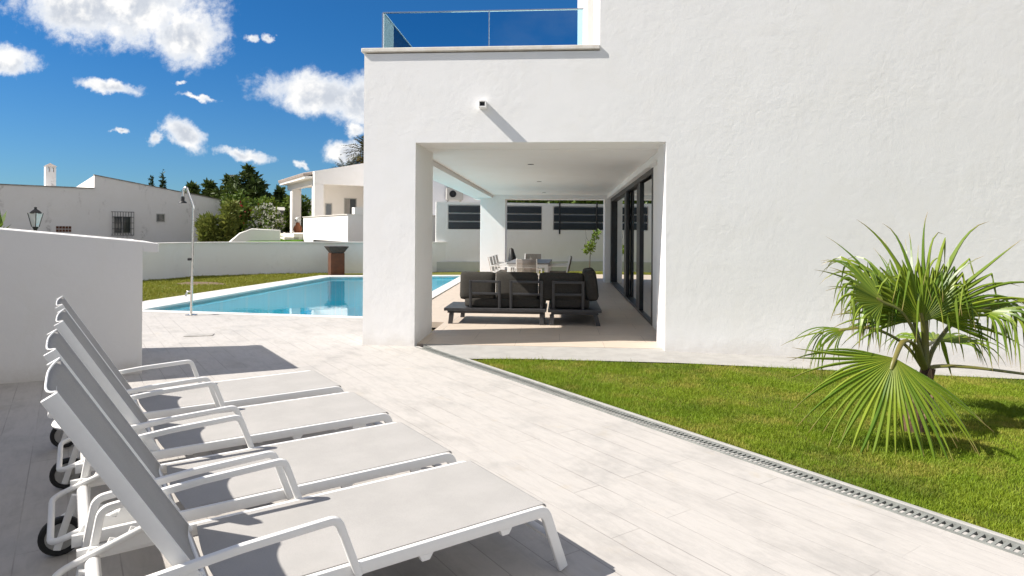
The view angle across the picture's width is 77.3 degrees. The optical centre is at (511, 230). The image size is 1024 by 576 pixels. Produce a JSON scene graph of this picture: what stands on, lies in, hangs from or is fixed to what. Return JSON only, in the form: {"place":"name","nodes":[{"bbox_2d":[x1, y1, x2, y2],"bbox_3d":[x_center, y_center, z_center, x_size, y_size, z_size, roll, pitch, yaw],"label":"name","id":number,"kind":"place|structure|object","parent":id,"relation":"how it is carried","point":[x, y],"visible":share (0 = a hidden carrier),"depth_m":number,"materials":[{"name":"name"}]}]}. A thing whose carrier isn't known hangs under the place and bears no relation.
{"place":"outdoors","nodes":[
{"label":"outdoors","id":0,"kind":"place"},
{"bbox_2d":[0,0,577,200],"label":"sky","id":1,"kind":"structure","parent":0,"point":[127,90],"materials":[{"name":"blue"}]},
{"bbox_2d":[142,272,460,300],"bbox_3d":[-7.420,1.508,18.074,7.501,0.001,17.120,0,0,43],"label":"pool lawn","id":2,"kind":"structure","parent":0,"point":[446,273],"depth_m":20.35,"materials":[{"name":"green plant"}]},
{"bbox_2d":[27,207,43,230],"bbox_3d":[-9.695,0.554,13.013,0.255,2.065,0.255,0,0,29],"label":"street lantern","id":3,"kind":"object","parent":2,"relation":"on","point":[35,215],"visible":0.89,"depth_m":12.97,"materials":[{"name":"black metal"}]},
{"bbox_2d":[177,282,225,285],"bbox_3d":[-8.692,1.484,17.901,1.798,0.008,0.990,0,0,33],"label":"bare patch","id":4,"kind":"object","parent":2,"relation":"on","point":[186,283],"visible":0.59,"depth_m":17.88,"materials":[{"name":"soil"}]},
{"bbox_2d":[142,275,459,318],"bbox_3d":[-4.591,1.561,16.635,6.070,0.118,11.010,0,0,4],"label":"pool coping","id":5,"kind":"object","parent":2,"relation":"on","point":[150,306],"visible":0.3,"depth_m":14.46,"materials":[{"name":"white stone"}]},
{"bbox_2d":[324,246,348,274],"bbox_3d":[-5.972,1.025,21.759,0.680,0.972,0.680,0,0,-28],"label":"fire bowl","id":6,"kind":"object","parent":2,"relation":"on","point":[336,260],"visible":0.86,"depth_m":21.55,"materials":[{"name":"metal"}]},
{"bbox_2d":[156,277,457,315],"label":"pool","id":7,"kind":"structure","parent":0,"point":[347,310],"depth_m":18.61,"materials":[{"name":"tile"}]},
{"bbox_2d":[163,278,455,311],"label":"water","id":8,"kind":"structure","parent":0,"point":[345,291],"depth_m":15.25,"materials":[{"name":"blue liquid"}]},
{"bbox_2d":[432,283,464,327],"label":"terrace","id":9,"kind":"structure","parent":0,"point":[440,303],"depth_m":13.70,"materials":[{"name":"beige tile"}]},
{"bbox_2d":[0,313,1023,575],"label":"deck","id":10,"kind":"structure","parent":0,"point":[616,495],"depth_m":3.91,"materials":[{"name":"white tile"}]},
{"bbox_2d":[0,227,158,383],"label":"wall","id":11,"kind":"structure","parent":10,"relation":"on","point":[95,282],"depth_m":6.54,"materials":[{"name":"paint"}]},
{"bbox_2d":[51,420,111,515],"bbox_3d":[-2.291,1.270,3.446,0.310,0.530,0.310,0,0,4],"label":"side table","id":12,"kind":"object","parent":10,"relation":"on","point":[54,424],"visible":0.06,"depth_m":3.43,"materials":[{"name":"white plastic"}]},
{"bbox_2d":[178,186,196,315],"bbox_3d":[-5.783,0.364,11.415,0.340,2.298,0.200,0,0,4],"label":"garden shower","id":13,"kind":"object","parent":10,"relation":"on","point":[191,259],"visible":1,"depth_m":11.39,"materials":[{"name":"silver metal"}]},
{"bbox_2d":[50,296,343,457],"bbox_3d":[-2.254,1.001,4.810,1.983,1.068,0.728,0,0,-35],"label":"sun lounger","id":14,"kind":"object","parent":10,"relation":"on","point":[264,389],"visible":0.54,"depth_m":4.71,"materials":[{"name":"grey"}]},
{"bbox_2d":[183,333,214,336],"bbox_3d":[-4.528,1.516,9.265,0.380,0.008,0.180,0,0,-16],"label":"drain cover","id":15,"kind":"object","parent":10,"relation":"on","point":[193,335],"visible":1,"depth_m":9.22,"materials":[{"name":"metal"}]},
{"bbox_2d":[49,308,392,488],"bbox_3d":[-1.742,1.004,4.092,1.983,1.068,0.728,0,0,-34],"label":"sun lounger","id":16,"kind":"object","parent":10,"relation":"on","point":[294,419],"visible":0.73,"depth_m":3.90,"materials":[{"name":"grey"}]},
{"bbox_2d":[37,329,456,575],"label":"sun lounger","id":17,"kind":"object","parent":10,"relation":"on","point":[345,459],"visible":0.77,"depth_m":3.13,"materials":[{"name":"grey"}]},
{"bbox_2d":[40,357,567,575],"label":"sun lounger","id":18,"kind":"object","parent":10,"relation":"on","point":[354,527],"visible":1,"depth_m":2.52,"materials":[{"name":"grey"}]},
{"bbox_2d":[417,274,662,348],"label":"terrace floor","id":19,"kind":"structure","parent":0,"point":[624,323],"depth_m":9.97,"materials":[{"name":"beige tile"}]},
{"bbox_2d":[444,271,546,324],"bbox_3d":[-0.246,1.117,10.929,1.685,0.851,0.920,0,0,4],"label":"sofa module","id":20,"kind":"object","parent":19,"relation":"on","point":[516,293],"visible":0.96,"depth_m":10.56,"materials":[{"name":"grey fabric"}]},
{"bbox_2d":[488,256,512,274],"bbox_3d":[-0.295,1.101,16.167,0.624,0.883,0.553,0,0,4],"label":"dining chair","id":21,"kind":"object","parent":19,"relation":"on","point":[491,264],"visible":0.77,"depth_m":16.08,"materials":[{"name":"white"}]},
{"bbox_2d":[492,255,514,289],"bbox_3d":[-0.238,1.101,16.785,0.624,0.883,0.553,0,0,4],"label":"dining chair","id":22,"kind":"object","parent":19,"relation":"on","point":[493,259],"visible":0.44,"depth_m":16.93,"materials":[{"name":"white"}]},
{"bbox_2d":[495,254,515,271],"bbox_3d":[-0.182,1.101,17.402,0.624,0.883,0.553,0,0,4],"label":"dining chair","id":23,"kind":"object","parent":19,"relation":"on","point":[497,260],"visible":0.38,"depth_m":17.58,"materials":[{"name":"white metal"}]},
{"bbox_2d":[508,248,515,269],"bbox_3d":[-0.009,1.019,18.252,0.418,1.050,0.394,0,0,4],"label":"folded parasol","id":24,"kind":"object","parent":19,"relation":"on","point":[512,256],"visible":0.2,"depth_m":18.18,"materials":[{"name":"black fabric"}]},
{"bbox_2d":[515,259,538,276],"bbox_3d":[0.360,1.105,15.287,0.553,0.883,0.624,0,0,4],"label":"dining chair","id":25,"kind":"object","parent":19,"relation":"on","point":[526,264],"visible":0.69,"depth_m":15.03,"materials":[{"name":"beige wicker"}]},
{"bbox_2d":[507,259,551,271],"bbox_3d":[0.487,1.172,16.710,1.040,0.750,2.000,0,0,6],"label":"dining table","id":26,"kind":"object","parent":19,"relation":"on","point":[544,263],"visible":0.47,"depth_m":15.78,"materials":[{"name":"grey"}]},
{"bbox_2d":[525,253,541,272],"bbox_3d":[0.594,1.106,18.135,0.553,0.883,0.624,0,0,4],"label":"dining chair","id":27,"kind":"object","parent":19,"relation":"on","point":[533,256],"visible":0.34,"depth_m":18.41,"materials":[{"name":"white plastic"}]},
{"bbox_2d":[548,257,571,272],"bbox_3d":[1.218,1.110,16.304,0.624,0.883,0.553,0,0,4],"label":"dining chair","id":28,"kind":"object","parent":19,"relation":"on","point":[569,264],"visible":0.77,"depth_m":16.07,"materials":[{"name":"white"}]},
{"bbox_2d":[549,255,571,272],"bbox_3d":[1.284,1.111,17.051,0.624,0.883,0.553,0,0,4],"label":"dining chair","id":29,"kind":"object","parent":19,"relation":"on","point":[559,264],"visible":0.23,"depth_m":17.00,"materials":[{"name":"white plastic"}]},
{"bbox_2d":[539,267,601,325],"bbox_3d":[1.031,1.097,11.575,1.025,0.908,2.400,0,0,4],"label":"sofa module","id":30,"kind":"object","parent":19,"relation":"on","point":[564,293],"visible":0.98,"depth_m":10.50,"materials":[{"name":"grey fabric"}]},
{"bbox_2d":[423,344,1023,378],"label":"apron","id":31,"kind":"object","parent":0,"point":[565,353],"visible":0.89,"depth_m":7.92,"materials":[{"name":"white concrete"}]},
{"bbox_2d":[432,328,1023,379],"bbox_3d":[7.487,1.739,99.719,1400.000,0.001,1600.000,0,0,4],"label":"ground","id":32,"kind":"structure","parent":0,"point":[433,329],"depth_m":8.24,"materials":[{"name":"brown soil"}]},
{"bbox_2d":[361,0,1023,365],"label":"white house","id":33,"kind":"structure","parent":32,"relation":"on","point":[734,165],"depth_m":8.22,"materials":[{"name":"paint"}]},
{"bbox_2d":[610,168,652,325],"bbox_3d":[2.722,0.268,14.757,0.220,2.600,8.740,0,0,4],"label":"sliding door","id":34,"kind":"structure","parent":33,"relation":"in","point":[631,229],"depth_m":13.55,"materials":[{"name":"metal"}]},
{"bbox_2d":[414,345,1023,557],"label":"drain channel","id":35,"kind":"object","parent":32,"relation":"on","point":[970,531],"visible":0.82,"depth_m":4.18,"materials":[{"name":"grey metal"}]},
{"bbox_2d":[432,347,1023,544],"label":"lawn kerb","id":36,"kind":"structure","parent":32,"relation":"on","point":[887,497],"depth_m":4.21,"materials":[{"name":"grey concrete"}]},
{"bbox_2d":[471,357,1023,540],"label":"lawn","id":37,"kind":"structure","parent":0,"point":[713,389],"depth_m":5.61,"materials":[{"name":"plant"}]},
{"bbox_2d":[786,212,1023,460],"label":"fan palm","id":38,"kind":"object","parent":37,"relation":"on","point":[888,299],"visible":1,"depth_m":5.07,"materials":[{"name":"green plant"}]},
{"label":"hill terrace","id":39,"kind":"structure","parent":0,"visible":0},
{"bbox_2d":[0,211,8,227],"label":"agave","id":40,"kind":"object","parent":39,"relation":"on","point":[2,218],"visible":0.06,"depth_m":12.52,"materials":[{"name":"green plant"}]},
{"bbox_2d":[0,163,221,242],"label":"old white house","id":41,"kind":"structure","parent":39,"relation":"on","point":[99,205],"depth_m":36.48,"materials":[{"name":"paint"}]},
{"bbox_2d":[111,211,133,234],"bbox_3d":[-22.456,-0.396,36.904,1.116,1.368,0.234,0,0,-45],"label":"window","id":42,"kind":"structure","parent":41,"relation":"in","point":[120,224],"depth_m":36.94,"materials":[{"name":"grey"}]},
{"bbox_2d":[156,214,164,221],"bbox_3d":[-21.080,-0.757,38.397,0.480,0.500,0.050,0,0,-45],"label":"window","id":43,"kind":"structure","parent":41,"relation":"in","point":[159,217],"depth_m":38.38,"materials":[{"name":"grey"}]},
{"bbox_2d":[148,175,155,185],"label":"cypress tree","id":44,"kind":"object","parent":39,"relation":"on","point":[152,182],"visible":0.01,"depth_m":59.97,"materials":[{"name":"green plant"}]},
{"bbox_2d":[158,169,166,188],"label":"cypress tree","id":45,"kind":"object","parent":39,"relation":"on","point":[162,183],"visible":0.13,"depth_m":59.96,"materials":[{"name":"green plant"}]},
{"bbox_2d":[181,179,201,194],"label":"conifer tree","id":46,"kind":"object","parent":39,"relation":"on","point":[193,187],"visible":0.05,"depth_m":43.90,"materials":[{"name":"green plant"}]},
{"bbox_2d":[194,211,220,241],"bbox_3d":[-16.083,0.054,33.954,1.509,2.237,1.778,0,0,4],"label":"shrub","id":47,"kind":"object","parent":39,"relation":"on","point":[206,228],"visible":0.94,"depth_m":33.52,"materials":[{"name":"green plant"}]},
{"bbox_2d":[200,177,217,197],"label":"conifer tree","id":48,"kind":"object","parent":39,"relation":"on","point":[207,184],"visible":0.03,"depth_m":44.26,"materials":[{"name":"green plant"}]},
{"bbox_2d":[210,173,234,198],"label":"conifer tree","id":49,"kind":"object","parent":39,"relation":"on","point":[217,192],"visible":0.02,"depth_m":43.53,"materials":[{"name":"green plant"}]},
{"bbox_2d":[216,197,241,241],"bbox_3d":[-15.128,-0.342,34.171,1.405,2.913,1.374,0,0,-32],"label":"shrub","id":50,"kind":"object","parent":39,"relation":"on","point":[229,222],"visible":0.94,"depth_m":33.91,"materials":[{"name":"green plant"}]},
{"bbox_2d":[218,189,249,238],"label":"shrub","id":51,"kind":"object","parent":39,"relation":"on","point":[239,195],"visible":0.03,"depth_m":40.57,"materials":[{"name":"green plant"}]},
{"bbox_2d":[230,197,258,239],"bbox_3d":[-15.415,-0.485,36.624,1.922,2.919,1.926,0,0,-44],"label":"shrub","id":52,"kind":"object","parent":39,"relation":"on","point":[245,212],"visible":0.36,"depth_m":36.41,"materials":[{"name":"green plant"}]},
{"bbox_2d":[218,162,285,206],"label":"conifer tree","id":53,"kind":"object","parent":39,"relation":"on","point":[254,185],"visible":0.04,"depth_m":43.07,"materials":[{"name":"green plant"}]},
{"bbox_2d":[229,229,280,241],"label":"planter wall","id":54,"kind":"structure","parent":39,"relation":"on","point":[257,235],"depth_m":30.22,"materials":[{"name":"paint"}]},
{"bbox_2d":[243,201,285,230],"bbox_3d":[-13.367,-0.322,34.771,2.115,2.621,1.706,0,0,4],"label":"oleander bush","id":55,"kind":"object","parent":39,"relation":"on","point":[266,216],"visible":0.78,"depth_m":34.56,"materials":[{"name":"green plant"}]},
{"bbox_2d":[257,196,285,220],"bbox_3d":[-14.411,-0.445,37.503,2.227,3.337,1.790,0,0,-31],"label":"shrub","id":56,"kind":"object","parent":39,"relation":"on","point":[263,199],"visible":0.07,"depth_m":37.17,"materials":[{"name":"green plant"}]},
{"bbox_2d":[246,236,303,241],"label":"villa lawn","id":57,"kind":"structure","parent":39,"relation":"on","point":[282,240],"depth_m":30.17,"materials":[{"name":"green plant"}]},
{"bbox_2d":[269,184,288,202],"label":"conifer tree","id":58,"kind":"object","parent":39,"relation":"on","point":[279,192],"visible":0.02,"depth_m":44.31,"materials":[{"name":"green plant"}]},
{"bbox_2d":[274,207,284,232],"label":"garden shed","id":59,"kind":"structure","parent":39,"relation":"on","point":[281,209],"depth_m":35.16,"materials":[{"name":"grey"}]},
{"bbox_2d":[277,194,311,231],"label":"shrub","id":60,"kind":"object","parent":39,"relation":"on","point":[305,205],"visible":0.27,"depth_m":41.85,"materials":[{"name":"green plant"}]},
{"bbox_2d":[143,242,446,279],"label":"garden wall","id":61,"kind":"structure","parent":39,"relation":"on","point":[168,260],"depth_m":21.69,"materials":[{"name":"paint"}]},
{"bbox_2d":[331,159,351,167],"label":"date palm","id":62,"kind":"object","parent":39,"relation":"on","point":[346,164],"visible":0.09,"depth_m":41.81,"materials":[{"name":"green plant"}]},
{"bbox_2d":[340,135,363,164],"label":"date palm","id":63,"kind":"object","parent":39,"relation":"on","point":[359,159],"visible":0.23,"depth_m":41.34,"materials":[{"name":"green plant"}]},
{"bbox_2d":[278,163,435,241],"bbox_3d":[-6.548,-1.579,33.287,10.950,5.772,14.440,0,0,-31],"label":"villa","id":64,"kind":"object","parent":39,"relation":"on","point":[337,204],"visible":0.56,"depth_m":32.37,"materials":[{"name":"paint"}]},
{"bbox_2d":[293,217,301,232],"bbox_3d":[-11.913,-0.297,35.593,0.480,0.900,0.480,0,0,4],"label":"clay jar","id":65,"kind":"object","parent":64,"relation":"on","point":[297,228],"visible":0.87,"depth_m":35.46,"materials":[{"name":"ceramic"}]},
{"bbox_2d":[325,203,331,214],"bbox_3d":[-10.280,-0.717,35.848,0.400,1.600,0.050,0,0,-31],"label":"porch door","id":66,"kind":"structure","parent":64,"relation":"in","point":[328,206],"depth_m":35.84,"materials":[{"name":"grey"}]},
{"bbox_2d":[344,198,356,213],"bbox_3d":[-9.218,-1.325,36.484,0.730,1.030,0.050,0,0,-31],"label":"window","id":67,"kind":"structure","parent":64,"relation":"in","point":[349,203],"depth_m":36.45,"materials":[{"name":"grey glass"}]},
{"bbox_2d":[433,180,479,214],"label":"neighbour block","id":68,"kind":"structure","parent":39,"relation":"on","point":[439,192],"depth_m":30.65,"materials":[{"name":"white paint"}]},
{"bbox_2d":[446,188,462,201],"bbox_3d":[-2.754,-1.528,30.572,0.800,0.960,0.428,0,0,-13],"label":"air conditioner","id":69,"kind":"object","parent":68,"relation":"attached to","point":[452,194],"visible":0.91,"depth_m":30.36,"materials":[{"name":"grey metal"}]},
{"bbox_2d":[507,200,602,203],"bbox_3d":[2.620,-0.493,27.488,7.039,3.115,1.326,0,0,-4],"label":"hedge","id":70,"kind":"object","parent":39,"relation":"on","point":[562,201],"visible":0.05,"depth_m":27.13,"materials":[{"name":"green plant"}]},
{"label":"back lawn","id":71,"kind":"structure","parent":0,"visible":0},
{"bbox_2d":[435,202,602,271],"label":"slatted wall","id":72,"kind":"structure","parent":71,"relation":"on","point":[556,233],"depth_m":24.50,"materials":[{"name":"paint"}]},
{"bbox_2d":[478,270,602,273],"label":"grass","id":73,"kind":"structure","parent":71,"relation":"on","point":[569,272],"depth_m":23.13,"materials":[{"name":"green plant"}]},
{"bbox_2d":[581,229,601,266],"bbox_3d":[2.887,0.771,23.050,0.735,1.696,0.479,0,0,-19],"label":"sapling","id":74,"kind":"object","parent":71,"relation":"on","point":[590,248],"visible":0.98,"depth_m":23.03,"materials":[{"name":"green plant"}]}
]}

